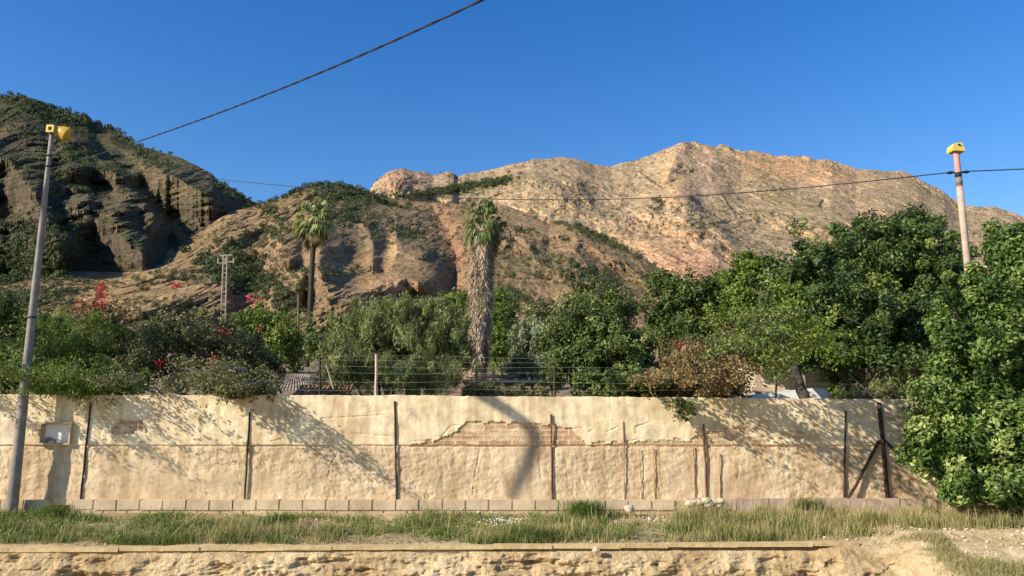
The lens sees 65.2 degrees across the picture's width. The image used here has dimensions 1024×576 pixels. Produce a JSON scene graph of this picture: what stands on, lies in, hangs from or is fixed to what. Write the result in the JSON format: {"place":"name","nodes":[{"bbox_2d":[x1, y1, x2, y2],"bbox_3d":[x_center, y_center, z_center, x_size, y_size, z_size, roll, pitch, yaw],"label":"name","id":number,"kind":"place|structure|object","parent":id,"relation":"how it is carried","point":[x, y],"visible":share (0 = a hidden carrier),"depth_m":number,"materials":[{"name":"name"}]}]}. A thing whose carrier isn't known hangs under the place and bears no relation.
{"place":"outdoors","nodes":[
{"label":"outdoors","id":0,"kind":"place"},
{"bbox_2d":[0,95,257,283],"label":"mountain","id":1,"kind":"structure","parent":0,"point":[144,228],"depth_m":273.90,"materials":[{"name":"stone"}]},
{"bbox_2d":[0,90,255,286],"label":"mountain scrub","id":2,"kind":"object","parent":1,"relation":"on","point":[53,114],"visible":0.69,"depth_m":293.01,"materials":[{"name":"green plant"}]},
{"bbox_2d":[1,185,815,347],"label":"hill","id":3,"kind":"structure","parent":0,"point":[415,270],"depth_m":181.74,"materials":[{"name":"stone"}]},
{"bbox_2d":[138,284,149,291],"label":"hill bush","id":4,"kind":"object","parent":3,"relation":"on","point":[141,288],"visible":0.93,"depth_m":129.24,"materials":[{"name":"green plant"}]},
{"bbox_2d":[178,274,189,280],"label":"hill bush","id":5,"kind":"object","parent":3,"relation":"on","point":[184,278],"visible":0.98,"depth_m":142.74,"materials":[{"name":"green plant"}]},
{"bbox_2d":[266,206,277,214],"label":"hill bush","id":6,"kind":"object","parent":3,"relation":"on","point":[268,210],"visible":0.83,"depth_m":258.14,"materials":[{"name":"green plant"}]},
{"bbox_2d":[322,180,331,186],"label":"hill bush","id":7,"kind":"object","parent":3,"relation":"on","point":[325,182],"visible":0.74,"depth_m":319.79,"materials":[{"name":"green plant"}]},
{"bbox_2d":[355,184,363,191],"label":"hill bush","id":8,"kind":"object","parent":3,"relation":"on","point":[358,188],"visible":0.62,"depth_m":329.24,"materials":[{"name":"green plant"}]},
{"bbox_2d":[360,189,372,196],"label":"hill bush","id":9,"kind":"object","parent":3,"relation":"on","point":[367,192],"visible":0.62,"depth_m":325.79,"materials":[{"name":"green plant"}]},
{"bbox_2d":[369,192,378,200],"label":"hill bush","id":10,"kind":"object","parent":3,"relation":"on","point":[376,195],"visible":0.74,"depth_m":323.89,"materials":[{"name":"green plant"}]},
{"bbox_2d":[377,195,388,203],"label":"hill bush","id":11,"kind":"object","parent":3,"relation":"on","point":[384,201],"visible":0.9,"depth_m":324.46,"materials":[{"name":"green plant"}]},
{"bbox_2d":[388,199,398,205],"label":"hill bush","id":12,"kind":"object","parent":3,"relation":"on","point":[395,203],"visible":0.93,"depth_m":325.43,"materials":[{"name":"green plant"}]},
{"bbox_2d":[403,201,413,207],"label":"hill bush","id":13,"kind":"object","parent":3,"relation":"on","point":[408,204],"visible":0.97,"depth_m":331.07,"materials":[{"name":"green plant"}]},
{"bbox_2d":[0,181,818,348],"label":"hill scrub","id":14,"kind":"object","parent":3,"relation":"on","point":[241,269],"visible":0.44,"depth_m":177.03,"materials":[{"name":"green plant"}]},
{"bbox_2d":[507,271,516,277],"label":"hill bush","id":15,"kind":"object","parent":3,"relation":"on","point":[513,274],"visible":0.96,"depth_m":175.30,"materials":[{"name":"green plant"}]},
{"bbox_2d":[514,224,522,231],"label":"hill bush","id":16,"kind":"object","parent":3,"relation":"on","point":[518,229],"visible":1,"depth_m":270.65,"materials":[{"name":"green plant"}]},
{"bbox_2d":[533,270,544,277],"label":"hill bush","id":17,"kind":"object","parent":3,"relation":"on","point":[541,273],"visible":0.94,"depth_m":181.47,"materials":[{"name":"green plant"}]},
{"bbox_2d":[562,235,570,240],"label":"hill bush","id":18,"kind":"object","parent":3,"relation":"on","point":[565,238],"visible":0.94,"depth_m":270.59,"materials":[{"name":"green plant"}]},
{"bbox_2d":[603,271,612,277],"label":"hill bush","id":19,"kind":"object","parent":3,"relation":"on","point":[607,273],"visible":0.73,"depth_m":189.05,"materials":[{"name":"green plant"}]},
{"bbox_2d":[608,236,618,242],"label":"hill bush","id":20,"kind":"object","parent":3,"relation":"on","point":[611,238],"visible":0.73,"depth_m":307.99,"materials":[{"name":"green plant"}]},
{"bbox_2d":[613,278,622,285],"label":"hill bush","id":21,"kind":"object","parent":3,"relation":"on","point":[618,282],"visible":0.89,"depth_m":179.80,"materials":[{"name":"green plant"}]},
{"bbox_2d":[633,253,642,258],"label":"hill bush","id":22,"kind":"object","parent":3,"relation":"on","point":[637,255],"visible":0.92,"depth_m":271.01,"materials":[{"name":"green plant"}]},
{"bbox_2d":[3,345,927,398],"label":"garden ground","id":23,"kind":"structure","parent":0,"point":[564,390],"depth_m":24.94,"materials":[{"name":"soil"}]},
{"bbox_2d":[0,280,52,394],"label":"shrub","id":24,"kind":"object","parent":23,"relation":"on","point":[12,318],"visible":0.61,"depth_m":18.53,"materials":[{"name":"green plant"}]},
{"bbox_2d":[0,303,150,409],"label":"shrub","id":25,"kind":"object","parent":23,"relation":"on","point":[50,376],"visible":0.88,"depth_m":15.46,"materials":[{"name":"green plant"}]},
{"bbox_2d":[66,278,142,368],"bbox_3d":[-8.651,1.482,16.929,1.715,3.458,1.380,0,-10,0],"label":"bougainvillea","id":26,"kind":"object","parent":23,"relation":"on","point":[124,319],"visible":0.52,"depth_m":17.09,"materials":[{"name":"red plant"}]},
{"bbox_2d":[81,281,286,408],"bbox_3d":[-5.998,1.190,15.162,3.714,3.548,5.990,5,-11,-25],"label":"shrub","id":27,"kind":"object","parent":23,"relation":"on","point":[182,335],"visible":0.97,"depth_m":15.87,"materials":[{"name":"green plant"}]},
{"bbox_2d":[217,254,234,351],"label":"lattice pole","id":28,"kind":"object","parent":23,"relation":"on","point":[226,262],"visible":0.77,"depth_m":63.10,"materials":[{"name":"metal"}]},
{"bbox_2d":[222,293,306,383],"bbox_3d":[-5.929,1.727,19.432,2.313,3.267,1.690,-3,-11,18],"label":"shrub","id":29,"kind":"object","parent":23,"relation":"on","point":[282,337],"visible":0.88,"depth_m":19.14,"materials":[{"name":"green plant"}]},
{"bbox_2d":[290,274,308,331],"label":"palm tree","id":30,"kind":"object","parent":23,"relation":"on","point":[299,290],"visible":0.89,"depth_m":76.01,"materials":[{"name":"green plant"}]},
{"bbox_2d":[290,200,335,366],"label":"palm tree","id":31,"kind":"object","parent":23,"relation":"on","point":[315,233],"visible":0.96,"depth_m":44.88,"materials":[{"name":"green plant"}]},
{"bbox_2d":[276,307,350,375],"bbox_3d":[-7.691,2.483,31.466,2.852,2.924,8.001,5,-12,-28],"label":"shrub","id":32,"kind":"object","parent":23,"relation":"on","point":[311,344],"visible":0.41,"depth_m":29.91,"materials":[{"name":"green plant"}]},
{"bbox_2d":[277,374,352,394],"bbox_3d":[-4.917,2.997,20.036,2.654,1.798,5.500,0,-10,0],"label":"tiled hut","id":33,"kind":"object","parent":23,"relation":"on","point":[298,384],"visible":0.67,"depth_m":19.32,"materials":[{"name":"grey tile"}]},
{"bbox_2d":[308,290,484,395],"bbox_3d":[-2.492,1.514,17.953,3.823,3.570,4.319,0,-10,0],"label":"shrub","id":34,"kind":"object","parent":23,"relation":"on","point":[416,337],"visible":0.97,"depth_m":17.89,"materials":[{"name":"green plant"}]},
{"bbox_2d":[435,284,520,379],"bbox_3d":[-1.164,1.545,27.027,3.007,3.686,3.798,0,-10,0],"label":"tree","id":35,"kind":"object","parent":23,"relation":"on","point":[500,321],"visible":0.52,"depth_m":26.42,"materials":[{"name":"green plant"}]},
{"bbox_2d":[461,199,509,389],"bbox_3d":[-0.788,0.195,23.360,1.477,5.918,1.290,-7,-12,32],"label":"palm tree","id":36,"kind":"object","parent":23,"relation":"on","point":[484,231],"visible":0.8,"depth_m":23.18,"materials":[{"name":"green plant"}]},
{"bbox_2d":[461,378,549,396],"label":"shrub","id":37,"kind":"object","parent":23,"relation":"on","point":[494,391],"visible":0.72,"depth_m":17.11,"materials":[{"name":"green plant"}]},
{"bbox_2d":[493,284,520,373],"bbox_3d":[-0.467,1.642,30.753,1.923,3.790,3.111,0,-10,0],"label":"tree","id":38,"kind":"object","parent":23,"relation":"on","point":[516,307],"visible":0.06,"depth_m":31.16,"materials":[{"name":"green plant"}]},
{"bbox_2d":[462,375,556,396],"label":"flat roofed shed","id":39,"kind":"structure","parent":23,"relation":"on","point":[527,382],"depth_m":19.47,"materials":[{"name":"beige concrete"}]},
{"bbox_2d":[498,313,576,392],"bbox_3d":[0.736,1.990,20.904,2.165,2.835,1.487,-6,-12,31],"label":"shrub","id":40,"kind":"object","parent":23,"relation":"on","point":[522,335],"visible":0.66,"depth_m":20.83,"materials":[{"name":"green plant"}]},
{"bbox_2d":[518,273,641,334],"bbox_3d":[2.812,1.542,36.174,5.097,5.078,5.492,-10,-14,44],"label":"tree","id":41,"kind":"object","parent":23,"relation":"on","point":[579,285],"visible":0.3,"depth_m":35.93,"materials":[{"name":"green leaf"},{"name":"bark"}]},
{"bbox_2d":[529,285,671,397],"bbox_3d":[1.851,1.397,16.576,2.942,3.534,4.522,0,-10,0],"label":"tree","id":42,"kind":"object","parent":23,"relation":"on","point":[603,339],"visible":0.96,"depth_m":16.56,"materials":[{"name":"green plant"}]},
{"bbox_2d":[648,307,667,371],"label":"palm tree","id":43,"kind":"object","parent":23,"relation":"on","point":[660,355],"visible":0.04,"depth_m":23.91,"materials":[{"name":"green plant"}]},
{"bbox_2d":[628,317,780,399],"bbox_3d":[3.562,1.568,14.594,2.786,2.577,5.177,-2,-10,13],"label":"bougainvillea","id":44,"kind":"object","parent":23,"relation":"on","point":[719,378],"visible":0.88,"depth_m":14.01,"materials":[{"name":"brown plant"}]},
{"bbox_2d":[637,264,831,384],"bbox_3d":[4.899,0.652,17.392,3.472,4.314,12.012,-1,-10,4],"label":"tree","id":45,"kind":"object","parent":23,"relation":"on","point":[678,312],"visible":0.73,"depth_m":20.79,"materials":[{"name":"green plant"}]},
{"bbox_2d":[701,249,866,398],"bbox_3d":[6.038,0.468,16.188,3.365,4.488,9.389,-1,-10,5],"label":"tree","id":46,"kind":"object","parent":23,"relation":"on","point":[733,300],"visible":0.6,"depth_m":17.55,"materials":[{"name":"green plant"}]},
{"bbox_2d":[734,366,840,398],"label":"white house","id":47,"kind":"structure","parent":23,"relation":"on","point":[814,388],"depth_m":18.16,"materials":[{"name":"paint"}]},
{"bbox_2d":[741,202,980,398],"bbox_3d":[9.103,0.529,19.705,6.372,6.200,4.434,6,-12,-28],"label":"tree","id":48,"kind":"object","parent":23,"relation":"on","point":[884,280],"visible":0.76,"depth_m":19.04,"materials":[{"name":"green plant"}]},
{"bbox_2d":[834,376,916,398],"bbox_3d":[7.006,2.452,15.456,1.607,1.526,0.816,2,-10,-13],"label":"shrub","id":49,"kind":"object","parent":23,"relation":"on","point":[886,392],"visible":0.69,"depth_m":15.37,"materials":[{"name":"green plant"}]},
{"bbox_2d":[0,508,1023,575],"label":"ground","id":50,"kind":"structure","parent":0,"point":[865,557],"depth_m":11.52,"materials":[{"name":"soil"}]},
{"bbox_2d":[5,125,73,513],"bbox_3d":[-8.366,0.618,14.182,0.446,7.340,0.254,2,-10,-9],"label":"lamp post","id":51,"kind":"object","parent":50,"relation":"on","point":[64,133],"visible":0.96,"depth_m":14.03,"materials":[{"name":"metal"}]},
{"bbox_2d":[0,0,483,182],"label":"overhead cable","id":52,"kind":"object","parent":51,"relation":"attached to","point":[410,33],"visible":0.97,"depth_m":9.91,"materials":[{"name":"black rubber"}]},
{"bbox_2d":[28,499,92,520],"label":"grass tuft","id":53,"kind":"object","parent":50,"relation":"on","point":[62,511],"visible":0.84,"depth_m":13.25,"materials":[{"name":"plant"}]},
{"bbox_2d":[258,509,309,526],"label":"grass tuft","id":54,"kind":"object","parent":50,"relation":"on","point":[285,516],"visible":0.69,"depth_m":12.90,"materials":[{"name":"plant"}]},
{"bbox_2d":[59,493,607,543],"bbox_3d":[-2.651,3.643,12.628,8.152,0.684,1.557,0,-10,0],"label":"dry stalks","id":55,"kind":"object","parent":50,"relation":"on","point":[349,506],"visible":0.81,"depth_m":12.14,"materials":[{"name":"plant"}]},
{"bbox_2d":[0,541,859,551],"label":"edge coping","id":56,"kind":"object","parent":50,"relation":"on","point":[443,546],"visible":1,"depth_m":11.59,"materials":[{"name":"concrete"}]},
{"bbox_2d":[395,522,479,542],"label":"grass tuft","id":57,"kind":"object","parent":50,"relation":"on","point":[442,533],"visible":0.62,"depth_m":12.30,"materials":[{"name":"plant"}]},
{"bbox_2d":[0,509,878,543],"bbox_3d":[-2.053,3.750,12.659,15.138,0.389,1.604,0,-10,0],"label":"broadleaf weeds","id":58,"kind":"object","parent":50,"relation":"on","point":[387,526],"visible":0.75,"depth_m":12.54,"materials":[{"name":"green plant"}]},
{"bbox_2d":[0,497,960,512],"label":"block footing","id":59,"kind":"object","parent":50,"relation":"on","point":[308,505],"visible":0.44,"depth_m":13.74,"materials":[{"name":"concrete"}]},
{"bbox_2d":[80,405,90,498],"bbox_3d":[-7.474,2.872,14.018,0.040,1.709,0.040,-10,-14,44],"label":"fence post","id":60,"kind":"object","parent":59,"relation":"on","point":[85,452],"visible":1,"depth_m":14.01,"materials":[{"name":"metal"}]},
{"bbox_2d":[244,409,253,499],"bbox_3d":[-4.604,2.921,14.009,0.111,1.574,0.034,0,-10,0],"label":"fence post","id":61,"kind":"object","parent":59,"relation":"on","point":[247,455],"visible":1,"depth_m":14.00,"materials":[{"name":"metal"}]},
{"bbox_2d":[394,401,397,499],"bbox_3d":[-2.039,2.849,14.022,0.114,1.720,0.034,0,-10,0],"label":"fence post","id":62,"kind":"object","parent":59,"relation":"on","point":[395,450],"visible":0.98,"depth_m":14.01,"materials":[{"name":"metal"}]},
{"bbox_2d":[550,414,553,499],"bbox_3d":[0.696,2.955,14.003,0.035,1.469,0.035,10,-14,-44],"label":"fence post","id":63,"kind":"object","parent":59,"relation":"on","point":[551,457],"visible":1,"depth_m":13.99,"materials":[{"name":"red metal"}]},
{"bbox_2d":[622,421,624,498],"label":"fence post","id":64,"kind":"object","parent":59,"relation":"on","point":[623,458],"visible":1,"depth_m":13.99,"materials":[{"name":"wood"}]},
{"bbox_2d":[639,449,641,498],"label":"fence post","id":65,"kind":"object","parent":59,"relation":"on","point":[640,474],"visible":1,"depth_m":13.94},
{"bbox_2d":[653,448,654,498],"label":"fence post","id":66,"kind":"object","parent":59,"relation":"on","point":[654,473],"visible":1,"depth_m":13.94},
{"bbox_2d":[692,445,695,497],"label":"fence post","id":67,"kind":"object","parent":59,"relation":"on","point":[694,472],"visible":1,"depth_m":13.96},
{"bbox_2d":[703,424,706,496],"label":"fence post","id":68,"kind":"object","parent":59,"relation":"on","point":[705,461],"visible":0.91,"depth_m":13.98,"materials":[{"name":"red metal"}]},
{"bbox_2d":[719,453,720,497],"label":"fence post","id":69,"kind":"object","parent":59,"relation":"on","point":[719,478],"visible":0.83,"depth_m":13.93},
{"bbox_2d":[843,411,846,497],"bbox_3d":[5.827,2.954,14.003,0.185,1.599,0.034,0,-10,0],"label":"fence post","id":70,"kind":"object","parent":59,"relation":"on","point":[844,454],"visible":0.93,"depth_m":14.00,"materials":[{"name":"metal"}]},
{"bbox_2d":[846,403,899,497],"bbox_3d":[6.473,2.873,14.013,1.507,1.713,0.078,1,-10,-7],"label":"braced post","id":71,"kind":"object","parent":59,"relation":"on","point":[882,441],"visible":0.8,"depth_m":13.97,"materials":[{"name":"metal"}]},
{"bbox_3d":[3.322,3.645,13.481,0.202,0.120,0.155,0,-10,0],"label":"stone","id":72,"kind":"object","parent":59,"relation":"on","visible":0},
{"bbox_2d":[702,497,711,503],"bbox_3d":[3.275,3.590,13.479,0.180,0.128,0.141,-4,-11,21],"label":"stone","id":73,"kind":"object","parent":72,"relation":"on","point":[705,499],"visible":0.75,"depth_m":13.43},
{"bbox_3d":[3.487,3.671,13.502,0.151,0.115,0.133,0,-10,0],"label":"stone","id":74,"kind":"object","parent":59,"relation":"on","visible":0},
{"bbox_2d":[711,498,719,505],"bbox_3d":[3.423,3.623,13.526,0.198,0.134,0.170,0,-10,0],"label":"stone","id":75,"kind":"object","parent":74,"relation":"on","point":[714,500],"visible":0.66,"depth_m":13.47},
{"bbox_2d":[717,498,724,503],"bbox_3d":[3.526,3.598,13.505,0.140,0.108,0.129,0,-10,0],"label":"stone","id":76,"kind":"object","parent":74,"relation":"on","point":[721,500],"visible":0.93,"depth_m":13.46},
{"bbox_2d":[0,394,995,507],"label":"garden wall","id":77,"kind":"structure","parent":50,"relation":"on","point":[193,447],"depth_m":14.05,"materials":[{"name":"beige paint"}]},
{"bbox_2d":[37,422,72,444],"bbox_3d":[-8.024,2.562,14.104,0.556,0.390,0.150,0,-10,0],"label":"wall niche","id":78,"kind":"object","parent":77,"relation":"attached to","point":[55,433],"depth_m":14.14,"materials":[{"name":"concrete"}]},
{"bbox_2d":[319,358,320,394],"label":"wall top post","id":79,"kind":"object","parent":77,"relation":"on","point":[319,376],"depth_m":14.37,"materials":[{"name":"metal"}]},
{"bbox_2d":[334,372,612,374],"bbox_3d":[0.646,1.538,14.365,8.188,0.058,0.003,0,-10,0],"label":"fence wire","id":80,"kind":"object","parent":79,"relation":"attached to","point":[470,373],"visible":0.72,"depth_m":14.36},
{"bbox_2d":[354,366,707,369],"bbox_3d":[0.646,1.435,14.383,8.199,0.062,0.003,0,-10,0],"label":"fence wire","id":81,"kind":"object","parent":79,"relation":"attached to","point":[539,367],"visible":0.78,"depth_m":14.38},
{"bbox_2d":[326,364,333,388],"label":"wall top post","id":82,"kind":"object","parent":77,"relation":"on","point":[329,376],"depth_m":14.38,"materials":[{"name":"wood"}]},
{"bbox_2d":[374,354,377,394],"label":"wall top post","id":83,"kind":"object","parent":77,"relation":"on","point":[376,377],"depth_m":14.37,"materials":[{"name":"metal"}]},
{"bbox_2d":[446,356,554,358],"bbox_3d":[-1.346,1.245,14.417,4.230,0.054,0.003,0,-10,0],"label":"fence wire","id":84,"kind":"object","parent":83,"relation":"attached to","point":[527,358],"visible":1,"depth_m":14.41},
{"bbox_2d":[474,368,476,395],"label":"wall top post","id":85,"kind":"object","parent":77,"relation":"on","point":[475,379],"depth_m":14.36,"materials":[{"name":"metal"}]},
{"bbox_2d":[553,365,555,396],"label":"wall top post","id":86,"kind":"object","parent":77,"relation":"on","point":[554,387],"depth_m":14.36,"materials":[{"name":"metal"}]},
{"bbox_2d":[314,381,805,383],"bbox_3d":[0.882,1.691,14.337,10.943,0.068,0.003,0,-10,0],"label":"fence wire","id":87,"kind":"object","parent":86,"relation":"attached to","point":[499,381],"visible":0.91,"depth_m":14.34,"materials":[{"name":"metal"}]},
{"bbox_2d":[664,396,706,422],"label":"hanging sprig","id":88,"kind":"object","parent":77,"relation":"hanging from","point":[682,405],"visible":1,"depth_m":13.91,"materials":[{"name":"green plant"}]},
{"bbox_2d":[775,371,776,397],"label":"wall top post","id":89,"kind":"object","parent":77,"relation":"on","point":[775,386],"depth_m":14.34,"materials":[{"name":"metal"}]},
{"bbox_2d":[848,373,877,398],"bbox_3d":[6.289,1.754,14.306,0.537,0.466,0.015,0,-10,0],"label":"fence cross brace","id":90,"kind":"object","parent":77,"relation":"on","point":[863,387],"visible":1,"depth_m":14.30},
{"bbox_2d":[866,368,867,398],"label":"wall top post","id":91,"kind":"object","parent":77,"relation":"on","point":[867,382],"depth_m":14.36,"materials":[{"name":"metal"}]},
{"bbox_2d":[282,389,866,391],"bbox_3d":[0.881,1.833,14.312,10.925,0.061,0.003,0,-10,0],"label":"fence wire","id":92,"kind":"object","parent":91,"relation":"attached to","point":[531,390],"visible":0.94,"depth_m":14.31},
{"bbox_2d":[835,368,926,398],"bbox_3d":[6.917,1.713,14.364,2.385,0.554,0.002,0,-10,0],"label":"chain link mesh","id":93,"kind":"object","parent":91,"relation":"attached to","point":[879,383],"visible":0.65,"depth_m":14.37,"materials":[{"name":"metal"}]},
{"bbox_2d":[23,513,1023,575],"bbox_3d":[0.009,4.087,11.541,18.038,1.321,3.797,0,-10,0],"label":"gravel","id":94,"kind":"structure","parent":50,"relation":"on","point":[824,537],"depth_m":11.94,"materials":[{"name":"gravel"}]},
{"bbox_2d":[491,522,574,542],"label":"grass tuft","id":95,"kind":"object","parent":50,"relation":"on","point":[551,535],"visible":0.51,"depth_m":12.03,"materials":[{"name":"plant"}]},
{"bbox_2d":[555,496,615,518],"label":"grass tuft","id":96,"kind":"object","parent":50,"relation":"on","point":[580,506],"visible":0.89,"depth_m":13.26,"materials":[{"name":"plant"}]},
{"bbox_2d":[592,546,599,552],"bbox_3d":[1.205,3.761,11.493,0.124,0.098,0.108,0,-10,0],"label":"stone","id":97,"kind":"object","parent":50,"relation":"on","point":[596,549],"visible":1,"depth_m":11.46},
{"bbox_2d":[624,505,633,512],"bbox_3d":[1.964,3.704,13.404,0.171,0.129,0.138,0,-10,0],"label":"stone","id":98,"kind":"object","parent":50,"relation":"on","point":[626,508],"visible":0.95,"depth_m":13.36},
{"bbox_2d":[685,499,695,507],"bbox_3d":[3.025,3.647,13.524,0.199,0.156,0.171,0,-10,0],"label":"stone","id":99,"kind":"object","parent":50,"relation":"on","point":[689,501],"visible":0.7,"depth_m":13.47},
{"bbox_2d":[664,509,759,523],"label":"grass tuft","id":100,"kind":"object","parent":50,"relation":"on","point":[712,516],"visible":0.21,"depth_m":13.02,"materials":[{"name":"plant"}]},
{"bbox_2d":[872,528,1023,575],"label":"bank grass","id":101,"kind":"structure","parent":50,"relation":"on","point":[956,554],"depth_m":10.73,"materials":[{"name":"plant"}]},
{"bbox_2d":[890,217,1023,517],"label":"tree","id":102,"kind":"object","parent":50,"relation":"on","point":[964,441],"visible":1,"depth_m":12.70,"materials":[{"name":"green plant"}]},
{"bbox_2d":[946,142,970,286],"bbox_3d":[8.605,0.675,14.913,0.458,7.053,0.246,0,-10,0],"label":"lamp post","id":103,"kind":"object","parent":50,"relation":"on","point":[956,150],"visible":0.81,"depth_m":15.32,"materials":[{"name":"metal"}]},
{"bbox_2d":[7,158,945,199],"bbox_3d":[-17.156,-6.301,39.156,68.228,16.447,0.086,-9,-14,41],"label":"overhead cable","id":104,"kind":"object","parent":103,"relation":"attached to","point":[565,199],"visible":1,"depth_m":21.11,"materials":[{"name":"black rubber"}]},
{"bbox_2d":[970,168,1023,171],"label":"overhead cable","id":105,"kind":"object","parent":103,"relation":"attached to","point":[996,170],"visible":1,"depth_m":15.06,"materials":[{"name":"black rubber"}]},
{"bbox_2d":[0,484,1023,545],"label":"verge grass","id":106,"kind":"structure","parent":0,"point":[744,532],"depth_m":12.37,"materials":[{"name":"plant"}]},
{"bbox_2d":[483,517,526,525],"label":"white flowers","id":107,"kind":"object","parent":106,"relation":"on","point":[502,520],"visible":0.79,"depth_m":12.76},
{"bbox_2d":[785,495,831,511],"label":"grass tuft","id":108,"kind":"object","parent":106,"relation":"on","point":[805,502],"visible":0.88,"depth_m":13.24,"materials":[{"name":"plant"}]},
{"bbox_2d":[0,0,1023,215],"label":"sky","id":109,"kind":"structure","parent":0,"point":[882,85],"materials":[{"name":"blue"}]},
{"bbox_2d":[370,141,1023,284],"bbox_3d":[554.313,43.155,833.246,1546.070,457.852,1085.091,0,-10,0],"label":"mountain","id":110,"kind":"structure","parent":0,"point":[701,177],"depth_m":681.03,"materials":[{"name":"stone"}]},
{"bbox_2d":[371,143,1019,278],"bbox_3d":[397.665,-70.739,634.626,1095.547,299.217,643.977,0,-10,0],"label":"ridge scrub","id":111,"kind":"object","parent":110,"relation":"on","point":[472,184],"visible":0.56,"depth_m":640.92,"materials":[{"name":"green plant"}]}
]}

